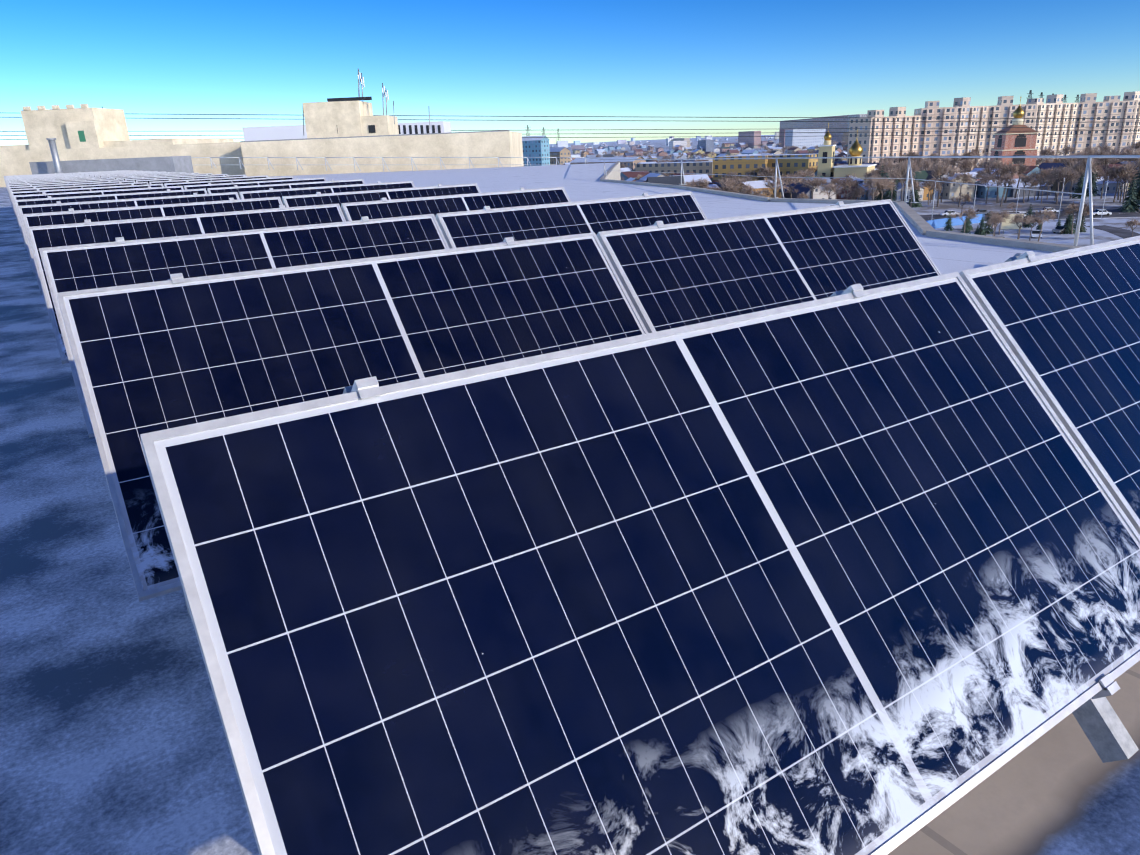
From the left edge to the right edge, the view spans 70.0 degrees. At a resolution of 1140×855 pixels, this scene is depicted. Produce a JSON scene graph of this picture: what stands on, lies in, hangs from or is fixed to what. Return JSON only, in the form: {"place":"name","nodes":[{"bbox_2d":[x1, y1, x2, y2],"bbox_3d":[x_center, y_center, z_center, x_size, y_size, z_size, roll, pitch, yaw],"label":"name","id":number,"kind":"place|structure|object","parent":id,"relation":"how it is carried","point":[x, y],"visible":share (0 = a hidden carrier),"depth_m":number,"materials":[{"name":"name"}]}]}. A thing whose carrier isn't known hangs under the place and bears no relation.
{"place":"outdoors","nodes":[
{"label":"outdoors","id":0,"kind":"place"},
{"bbox_2d":[0,130,523,186],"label":"neighbour wing","id":1,"kind":"structure","parent":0,"point":[503,143],"depth_m":61.31,"materials":[{"name":"concrete"}]},
{"bbox_2d":[0,104,233,151],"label":"rooftop building","id":2,"kind":"structure","parent":1,"relation":"on","point":[83,126],"depth_m":95.50,"materials":[{"name":"beige concrete"}]},
{"bbox_2d":[242,69,450,140],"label":"rooftop building","id":3,"kind":"structure","parent":0,"point":[343,117],"depth_m":130.44,"materials":[{"name":"beige plaster"},{"name":"concrete"},{"name":"metal"}]},
{"bbox_2d":[0,163,1139,854],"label":"roof deck","id":4,"kind":"structure","parent":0,"point":[112,737],"depth_m":2.52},
{"bbox_2d":[29,138,193,174],"bbox_3d":[-25.433,-14.471,44.643,7.883,2.774,3.456,-2,19,1],"label":"vent housing","id":5,"kind":"object","parent":4,"relation":"on","point":[177,164],"visible":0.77,"depth_m":44.23,"materials":[{"name":"metal"}]},
{"bbox_2d":[14,170,1138,762],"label":"mounting brackets","id":6,"kind":"object","parent":4,"relation":"on","point":[1102,728],"visible":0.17,"depth_m":1.69,"materials":[{"name":"metal"}]},
{"bbox_2d":[6,176,99,214],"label":"solar panel","id":7,"kind":"object","parent":6,"relation":"attached to","point":[41,180],"visible":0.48,"depth_m":19.85,"materials":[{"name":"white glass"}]},
{"bbox_2d":[7,177,107,183],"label":"solar panel","id":8,"kind":"object","parent":6,"relation":"attached to","point":[58,180],"visible":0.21,"depth_m":18.70,"materials":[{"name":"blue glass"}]},
{"bbox_2d":[7,178,115,184],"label":"solar panel","id":9,"kind":"object","parent":6,"relation":"attached to","point":[60,181],"visible":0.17,"depth_m":17.34,"materials":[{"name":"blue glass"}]},
{"bbox_2d":[8,179,123,226],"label":"solar panel","id":10,"kind":"object","parent":6,"relation":"attached to","point":[62,183],"visible":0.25,"depth_m":16.02,"materials":[{"name":"white glass"}]},
{"bbox_2d":[8,180,134,232],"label":"solar panel","id":11,"kind":"object","parent":6,"relation":"attached to","point":[60,185],"visible":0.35,"depth_m":14.66,"materials":[{"name":"white glass"}]},
{"bbox_2d":[10,182,147,191],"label":"solar panel","id":12,"kind":"object","parent":6,"relation":"attached to","point":[80,186],"visible":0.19,"depth_m":13.42,"materials":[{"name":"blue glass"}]},
{"bbox_2d":[11,184,163,248],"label":"solar panel","id":13,"kind":"object","parent":6,"relation":"attached to","point":[83,189],"visible":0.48,"depth_m":12.03,"materials":[{"name":"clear glass"}]},
{"bbox_2d":[13,186,183,199],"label":"solar panel","id":14,"kind":"object","parent":6,"relation":"attached to","point":[81,193],"visible":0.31,"depth_m":10.79,"materials":[{"name":"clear glass"}]},
{"bbox_2d":[14,188,206,273],"bbox_3d":[-5.126,-2.296,9.387,2.000,1.000,0.035,-15,-21,-31],"label":"solar panel","id":15,"kind":"object","parent":6,"relation":"attached to","point":[38,201],"visible":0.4,"depth_m":9.41,"materials":[{"name":"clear glass"}]},
{"bbox_2d":[18,192,239,293],"bbox_3d":[-4.201,-1.875,8.080,2.000,1.000,0.035,-15,-21,-31],"label":"solar panel","id":16,"kind":"object","parent":6,"relation":"attached to","point":[55,207],"visible":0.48,"depth_m":8.11,"materials":[{"name":"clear glass"}]},
{"bbox_2d":[22,197,282,320],"bbox_3d":[-3.279,-1.453,6.772,2.000,1.000,0.035,-15,-21,-31],"label":"solar panel","id":17,"kind":"object","parent":6,"relation":"attached to","point":[80,216],"visible":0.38,"depth_m":6.82,"materials":[{"name":"clear glass"}]},
{"bbox_2d":[108,173,198,178],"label":"solar panel","id":18,"kind":"object","parent":6,"relation":"attached to","point":[152,175],"visible":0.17,"depth_m":19.71,"materials":[{"name":"blue glass"}]},
{"bbox_2d":[116,173,212,180],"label":"solar panel","id":19,"kind":"object","parent":6,"relation":"attached to","point":[164,176],"visible":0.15,"depth_m":18.42,"materials":[{"name":"blue glass"}]},
{"bbox_2d":[125,174,227,181],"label":"solar panel","id":20,"kind":"object","parent":6,"relation":"attached to","point":[175,177],"visible":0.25,"depth_m":17.09,"materials":[{"name":"blue glass"}]},
{"bbox_2d":[26,204,345,363],"bbox_3d":[-2.367,-1.029,5.458,2.000,1.000,0.035,-15,-21,-31],"label":"solar panel","id":21,"kind":"object","parent":6,"relation":"attached to","point":[46,236],"visible":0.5,"depth_m":5.44,"materials":[{"name":"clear glass"}]},
{"bbox_2d":[136,174,245,183],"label":"solar panel","id":22,"kind":"object","parent":6,"relation":"attached to","point":[189,178],"visible":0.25,"depth_m":15.78,"materials":[{"name":"blue glass"}]},
{"bbox_2d":[149,175,268,186],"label":"solar panel","id":23,"kind":"object","parent":6,"relation":"attached to","point":[199,180],"visible":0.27,"depth_m":14.46,"materials":[{"name":"blue glass"}]},
{"bbox_2d":[164,176,293,189],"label":"solar panel","id":24,"kind":"object","parent":6,"relation":"attached to","point":[183,184],"visible":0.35,"depth_m":13.14,"materials":[{"name":"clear glass"}]},
{"bbox_2d":[39,214,449,437],"bbox_3d":[-1.437,-0.609,4.155,2.000,1.000,0.035,-15,-21,-31],"label":"solar panel","id":25,"kind":"object","parent":6,"relation":"attached to","point":[89,266],"visible":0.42,"depth_m":4.14,"materials":[{"name":"blue glass"}]},
{"bbox_2d":[184,177,325,193],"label":"solar panel","id":26,"kind":"object","parent":6,"relation":"attached to","point":[203,186],"visible":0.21,"depth_m":11.83,"materials":[{"name":"glass"}]},
{"bbox_2d":[207,179,364,198],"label":"solar panel","id":27,"kind":"object","parent":6,"relation":"attached to","point":[281,186],"visible":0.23,"depth_m":10.51,"materials":[{"name":"glass"}]},
{"bbox_2d":[239,181,414,204],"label":"solar panel","id":28,"kind":"object","parent":6,"relation":"attached to","point":[280,193],"visible":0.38,"depth_m":9.20,"materials":[{"name":"blue glass"}]},
{"bbox_2d":[56,232,647,601],"bbox_3d":[-0.526,-0.184,2.840,2.000,1.000,0.035,-15,-21,-31],"label":"solar panel","id":29,"kind":"object","parent":6,"relation":"attached to","point":[148,357],"visible":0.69,"depth_m":2.72,"materials":[{"name":"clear glass"}]},
{"bbox_2d":[282,183,480,220],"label":"solar panel","id":30,"kind":"object","parent":6,"relation":"attached to","point":[346,197],"visible":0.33,"depth_m":7.87,"materials":[{"name":"blue glass"}]},
{"bbox_2d":[341,187,570,220],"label":"solar panel","id":31,"kind":"object","parent":6,"relation":"attached to","point":[378,209],"visible":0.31,"depth_m":6.55,"materials":[{"name":"blue glass"}]},
{"bbox_2d":[435,191,707,248],"bbox_3d":[0.240,-1.043,5.193,2.000,1.000,0.035,-15,-21,-31],"label":"solar panel","id":32,"kind":"object","parent":6,"relation":"attached to","point":[479,227],"visible":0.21,"depth_m":5.22,"materials":[{"name":"blue glass"}]},
{"bbox_2d":[140,272,1139,854],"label":"solar panel","id":33,"kind":"object","parent":6,"relation":"attached to","point":[846,574],"visible":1,"depth_m":1.37,"materials":[{"name":"blue glass"}]},
{"bbox_2d":[596,199,941,332],"bbox_3d":[1.151,-0.618,3.878,2.000,1.000,0.035,-15,-21,-31],"label":"solar panel","id":34,"kind":"object","parent":6,"relation":"attached to","point":[673,275],"visible":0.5,"depth_m":3.83,"materials":[{"name":"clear glass"}]},
{"bbox_2d":[959,236,1139,534],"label":"solar panel","id":35,"kind":"object","parent":6,"relation":"attached to","point":[1066,323],"visible":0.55,"depth_m":2.25,"materials":[{"name":"blue glass"}]},
{"bbox_2d":[600,161,1080,251],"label":"roof parapet","id":36,"kind":"structure","parent":4,"relation":"on","point":[920,224],"depth_m":13.75,"materials":[{"name":"concrete"}]},
{"bbox_2d":[0,114,1139,139],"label":"power lines","id":37,"kind":"object","parent":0,"point":[684,129],"visible":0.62,"depth_m":239.15,"materials":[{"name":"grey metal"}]},
{"bbox_2d":[0,0,1139,145],"label":"sky","id":38,"kind":"structure","parent":0,"point":[662,64],"materials":[{"name":"blue"}]},
{"bbox_2d":[191,155,1139,245],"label":"roof railing","id":39,"kind":"object","parent":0,"point":[1088,172],"visible":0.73,"depth_m":17.92,"materials":[{"name":"metal"}]},
{"bbox_2d":[526,90,1079,144],"bbox_3d":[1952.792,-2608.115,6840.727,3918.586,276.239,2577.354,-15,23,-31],"label":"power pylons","id":40,"kind":"object","parent":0,"point":[1042,95],"visible":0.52,"depth_m":6803.88,"materials":[{"name":"grey metal"}]},
{"bbox_2d":[549,135,1139,246],"bbox_3d":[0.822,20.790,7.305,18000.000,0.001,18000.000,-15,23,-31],"label":"town ground","id":41,"kind":"structure","parent":0,"point":[1048,234],"depth_m":227.25,"materials":[{"name":"snow"}]},
{"bbox_2d":[557,132,778,147],"bbox_3d":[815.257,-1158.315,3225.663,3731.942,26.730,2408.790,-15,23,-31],"label":"buildings","id":42,"kind":"structure","parent":41,"relation":"on","point":[562,143],"depth_m":3167.97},
{"bbox_2d":[567,140,772,149],"bbox_3d":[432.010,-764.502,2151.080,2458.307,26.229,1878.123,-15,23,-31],"label":"buildings","id":43,"kind":"structure","parent":41,"relation":"on","point":[609,147],"depth_m":2024.65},
{"bbox_2d":[691,178,709,187],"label":"bush","id":44,"kind":"object","parent":41,"relation":"on","point":[702,184],"visible":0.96,"depth_m":265.95,"materials":[{"name":"brown plant"}]},
{"bbox_2d":[572,131,840,154],"bbox_3d":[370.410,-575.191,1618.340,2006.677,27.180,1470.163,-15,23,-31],"label":"buildings","id":45,"kind":"structure","parent":41,"relation":"on","point":[752,142],"depth_m":1331.72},
{"bbox_2d":[570,129,848,161],"bbox_3d":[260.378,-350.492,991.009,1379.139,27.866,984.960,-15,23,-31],"label":"city buildings","id":46,"kind":"structure","parent":41,"relation":"on","point":[810,141],"depth_m":915.59,"materials":[{"name":"concrete"}]},
{"bbox_2d":[757,167,774,179],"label":"bare tree","id":47,"kind":"object","parent":41,"relation":"on","point":[767,172],"visible":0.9,"depth_m":292.73,"materials":[{"name":"brown plant"}]},
{"bbox_2d":[765,176,788,196],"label":"bare tree","id":48,"kind":"object","parent":41,"relation":"on","point":[770,184],"visible":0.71,"depth_m":231.01,"materials":[{"name":"brown plant"}]},
{"bbox_2d":[782,174,805,197],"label":"bare tree","id":49,"kind":"object","parent":41,"relation":"on","point":[787,180],"visible":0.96,"depth_m":256.29,"materials":[{"name":"brown plant"}]},
{"bbox_2d":[795,169,819,183],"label":"bare tree","id":50,"kind":"object","parent":41,"relation":"on","point":[805,174],"visible":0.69,"depth_m":258.64,"materials":[{"name":"brown plant"}]},
{"bbox_2d":[804,176,826,198],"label":"bare tree","id":51,"kind":"object","parent":41,"relation":"on","point":[815,183],"visible":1,"depth_m":239.84,"materials":[{"name":"brown plant"}]},
{"bbox_2d":[819,183,841,198],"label":"bush","id":52,"kind":"object","parent":41,"relation":"on","point":[832,187],"visible":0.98,"depth_m":223.25,"materials":[{"name":"brown plant"}]},
{"bbox_2d":[522,114,1139,187],"bbox_3d":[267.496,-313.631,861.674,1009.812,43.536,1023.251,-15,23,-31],"label":"distant buildings","id":53,"kind":"structure","parent":41,"relation":"on","point":[535,147],"depth_m":364.11,"materials":[{"name":"concrete"}]},
{"bbox_2d":[817,122,876,182],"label":"yellow church","id":54,"kind":"structure","parent":41,"relation":"on","point":[827,167],"depth_m":283.62,"materials":[{"name":"beige"}]},
{"bbox_2d":[838,178,858,199],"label":"bare tree","id":55,"kind":"object","parent":41,"relation":"on","point":[846,180],"visible":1,"depth_m":239.13,"materials":[{"name":"brown plant"}]},
{"bbox_2d":[563,152,1138,200],"bbox_3d":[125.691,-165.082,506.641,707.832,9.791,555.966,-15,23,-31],"label":"trees","id":56,"kind":"object","parent":41,"relation":"on","point":[951,190],"visible":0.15,"depth_m":260.53,"materials":[{"name":"plant"}]},
{"bbox_2d":[863,174,884,199],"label":"bare tree","id":57,"kind":"object","parent":41,"relation":"on","point":[872,182],"visible":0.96,"depth_m":217.28,"materials":[{"name":"brown plant"}]},
{"bbox_2d":[862,175,888,191],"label":"bare tree","id":58,"kind":"object","parent":41,"relation":"on","point":[884,184],"visible":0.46,"depth_m":222.00,"materials":[{"name":"brown plant"}]},
{"bbox_2d":[847,107,920,171],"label":"apartment block","id":59,"kind":"structure","parent":41,"relation":"on","point":[878,146],"depth_m":365.42,"materials":[{"name":"concrete"}]},
{"bbox_2d":[882,167,898,200],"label":"spruce","id":60,"kind":"object","parent":41,"relation":"on","point":[887,193],"visible":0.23,"depth_m":254.48,"materials":[{"name":"green plant"}]},
{"bbox_2d":[890,165,917,200],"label":"bare tree","id":61,"kind":"object","parent":41,"relation":"on","point":[901,170],"visible":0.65,"depth_m":231.21,"materials":[{"name":"brown plant"}]},
{"bbox_2d":[907,176,922,207],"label":"spruce","id":62,"kind":"object","parent":41,"relation":"on","point":[917,197],"visible":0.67,"depth_m":237.23,"materials":[{"name":"green plant"}]},
{"bbox_2d":[917,158,934,170],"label":"bare tree","id":63,"kind":"object","parent":41,"relation":"on","point":[926,164],"visible":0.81,"depth_m":284.20,"materials":[{"name":"brown plant"}]},
{"bbox_2d":[914,101,956,169],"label":"apartment block","id":64,"kind":"structure","parent":41,"relation":"on","point":[943,143],"depth_m":370.67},
{"bbox_2d":[928,163,956,206],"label":"bare tree","id":65,"kind":"object","parent":41,"relation":"on","point":[939,170],"visible":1,"depth_m":231.82,"materials":[{"name":"brown plant"}]},
{"bbox_2d":[927,214,983,228],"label":"blue site fence","id":66,"kind":"object","parent":41,"relation":"on","point":[937,223],"visible":0.46,"depth_m":189.47,"materials":[{"name":"blue"}]},
{"bbox_2d":[949,171,974,206],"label":"bare tree","id":67,"kind":"object","parent":41,"relation":"on","point":[965,177],"visible":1,"depth_m":230.87,"materials":[{"name":"brown plant"}]},
{"bbox_2d":[949,207,978,232],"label":"bare tree","id":68,"kind":"object","parent":41,"relation":"on","point":[972,213],"visible":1,"depth_m":164.81,"materials":[{"name":"brown plant"}]},
{"bbox_2d":[951,97,988,172],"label":"apartment block","id":69,"kind":"structure","parent":41,"relation":"on","point":[963,142],"depth_m":373.29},
{"bbox_2d":[978,175,1000,203],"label":"bare tree","id":70,"kind":"object","parent":41,"relation":"on","point":[984,179],"visible":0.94,"depth_m":238.05,"materials":[{"name":"brown plant"}]},
{"bbox_2d":[986,213,1002,235],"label":"bare tree","id":71,"kind":"object","parent":41,"relation":"on","point":[996,219],"visible":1,"depth_m":153.88,"materials":[{"name":"brown plant"}]},
{"bbox_2d":[980,159,1016,202],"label":"bare tree","id":72,"kind":"object","parent":41,"relation":"on","point":[993,167],"visible":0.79,"depth_m":239.04,"materials":[{"name":"brown plant"}]},
{"bbox_2d":[997,173,1016,206],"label":"bare tree","id":73,"kind":"object","parent":41,"relation":"on","point":[1006,179],"visible":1,"depth_m":226.08,"materials":[{"name":"brown plant"}]},
{"bbox_2d":[998,161,1019,202],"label":"bare tree","id":74,"kind":"object","parent":41,"relation":"on","point":[1015,168],"visible":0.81,"depth_m":236.08,"materials":[{"name":"brown plant"}]},
{"bbox_2d":[982,96,1036,163],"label":"apartment block","id":75,"kind":"structure","parent":41,"relation":"on","point":[1005,107],"depth_m":375.61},
{"bbox_2d":[1000,213,1023,233],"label":"billboard","id":76,"kind":"object","parent":41,"relation":"on","point":[1007,226],"visible":0.6,"depth_m":172.00,"materials":[{"name":"grey"}]},
{"bbox_2d":[990,97,1038,165],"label":"church","id":77,"kind":"structure","parent":41,"relation":"on","point":[1006,144],"depth_m":275.32,"materials":[{"name":"red"}]},
{"bbox_2d":[931,176,1108,219],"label":"street lamps","id":78,"kind":"object","parent":41,"relation":"on","point":[1018,198],"visible":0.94,"depth_m":191.78,"materials":[{"name":"metal"}]},
{"bbox_2d":[1009,213,1034,238],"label":"bare tree","id":79,"kind":"object","parent":41,"relation":"on","point":[1018,218],"visible":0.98,"depth_m":155.44,"materials":[{"name":"brown plant"}]},
{"bbox_2d":[1014,161,1029,197],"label":"bare tree","id":80,"kind":"object","parent":41,"relation":"on","point":[1023,168],"visible":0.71,"depth_m":249.84,"materials":[{"name":"brown plant"}]},
{"bbox_2d":[1019,173,1034,202],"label":"bare tree","id":81,"kind":"object","parent":41,"relation":"on","point":[1025,179],"visible":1,"depth_m":234.04,"materials":[{"name":"brown plant"}]},
{"bbox_2d":[1029,167,1049,199],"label":"bare tree","id":82,"kind":"object","parent":41,"relation":"on","point":[1042,171],"visible":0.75,"depth_m":241.82,"materials":[{"name":"brown plant"}]},
{"bbox_2d":[1031,208,1056,241],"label":"bare tree","id":83,"kind":"object","parent":41,"relation":"on","point":[1046,213],"visible":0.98,"depth_m":157.06,"materials":[{"name":"brown plant"}]},
{"bbox_2d":[1036,176,1055,203],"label":"bare tree","id":84,"kind":"object","parent":41,"relation":"on","point":[1040,180],"visible":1,"depth_m":227.93,"materials":[{"name":"brown plant"}]},
{"bbox_2d":[1027,94,1077,165],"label":"apartment block","id":85,"kind":"structure","parent":41,"relation":"on","point":[1054,106],"depth_m":381.56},
{"bbox_2d":[1044,166,1072,203],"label":"bare tree","id":86,"kind":"object","parent":41,"relation":"on","point":[1055,171],"visible":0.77,"depth_m":228.74,"materials":[{"name":"brown plant"}]},
{"bbox_2d":[1055,168,1079,204],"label":"bare tree","id":87,"kind":"object","parent":41,"relation":"on","point":[1070,175],"visible":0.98,"depth_m":224.12,"materials":[{"name":"brown plant"}]},
{"bbox_2d":[1063,213,1074,233],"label":"spruce","id":88,"kind":"object","parent":41,"relation":"on","point":[1067,230],"visible":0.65,"depth_m":168.20,"materials":[{"name":"green plant"}]},
{"bbox_2d":[1062,204,1086,233],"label":"bare tree","id":89,"kind":"object","parent":41,"relation":"on","point":[1069,210],"visible":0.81,"depth_m":166.13,"materials":[{"name":"brown plant"}]},
{"bbox_2d":[1071,171,1086,198],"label":"spruce","id":90,"kind":"object","parent":41,"relation":"on","point":[1079,189],"visible":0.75,"depth_m":243.31,"materials":[{"name":"green plant"}]},
{"bbox_2d":[1068,201,1095,215],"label":"bare tree","id":91,"kind":"object","parent":41,"relation":"on","point":[1085,208],"visible":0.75,"depth_m":163.89,"materials":[{"name":"brown plant"}]},
{"bbox_2d":[1072,158,1101,197],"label":"bare tree","id":92,"kind":"object","parent":41,"relation":"on","point":[1078,168],"visible":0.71,"depth_m":227.03,"materials":[{"name":"brown plant"}]},
{"bbox_2d":[1086,163,1099,196],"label":"spruce","id":93,"kind":"object","parent":41,"relation":"on","point":[1094,185],"visible":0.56,"depth_m":248.63,"materials":[{"name":"green plant"}]},
{"bbox_2d":[1070,93,1137,161],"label":"apartment block","id":94,"kind":"structure","parent":41,"relation":"on","point":[1088,106],"depth_m":387.16,"materials":[{"name":"concrete"}]},
{"bbox_2d":[1096,151,1113,172],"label":"bare tree","id":95,"kind":"object","parent":41,"relation":"on","point":[1105,160],"visible":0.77,"depth_m":256.52,"materials":[{"name":"brown plant"}]},
{"bbox_2d":[1102,163,1133,201],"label":"bare tree","id":96,"kind":"object","parent":41,"relation":"on","point":[1112,170],"visible":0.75,"depth_m":226.82,"materials":[{"name":"brown plant"}]},
{"bbox_2d":[1115,162,1137,202],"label":"bare tree","id":97,"kind":"object","parent":41,"relation":"on","point":[1127,167],"visible":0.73,"depth_m":224.26,"materials":[{"name":"brown plant"}]},
{"bbox_2d":[1117,178,1139,212],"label":"spruce","id":98,"kind":"object","parent":41,"relation":"on","point":[1131,206],"visible":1,"depth_m":202.38,"materials":[{"name":"green plant"}]},
{"bbox_2d":[1122,170,1139,204],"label":"spruce","id":99,"kind":"object","parent":41,"relation":"on","point":[1137,189],"visible":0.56,"depth_m":211.52,"materials":[{"name":"green plant"}]},
{"bbox_2d":[1123,91,1139,154],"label":"apartment block","id":100,"kind":"structure","parent":41,"relation":"on","point":[1135,137],"depth_m":388.47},
{"bbox_2d":[920,208,1139,238],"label":"street","id":101,"kind":"structure","parent":0,"point":[1121,232],"depth_m":197.08,"materials":[{"name":"asphalt"}]},
{"bbox_2d":[948,192,973,213],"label":"bare tree","id":102,"kind":"object","parent":101,"relation":"on","point":[966,198],"visible":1,"depth_m":198.22,"materials":[{"name":"brown plant"}]},
{"bbox_2d":[940,206,1139,237],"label":"cars","id":103,"kind":"object","parent":101,"relation":"on","point":[1060,229],"visible":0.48,"depth_m":197.25,"materials":[{"name":"grey paint"}]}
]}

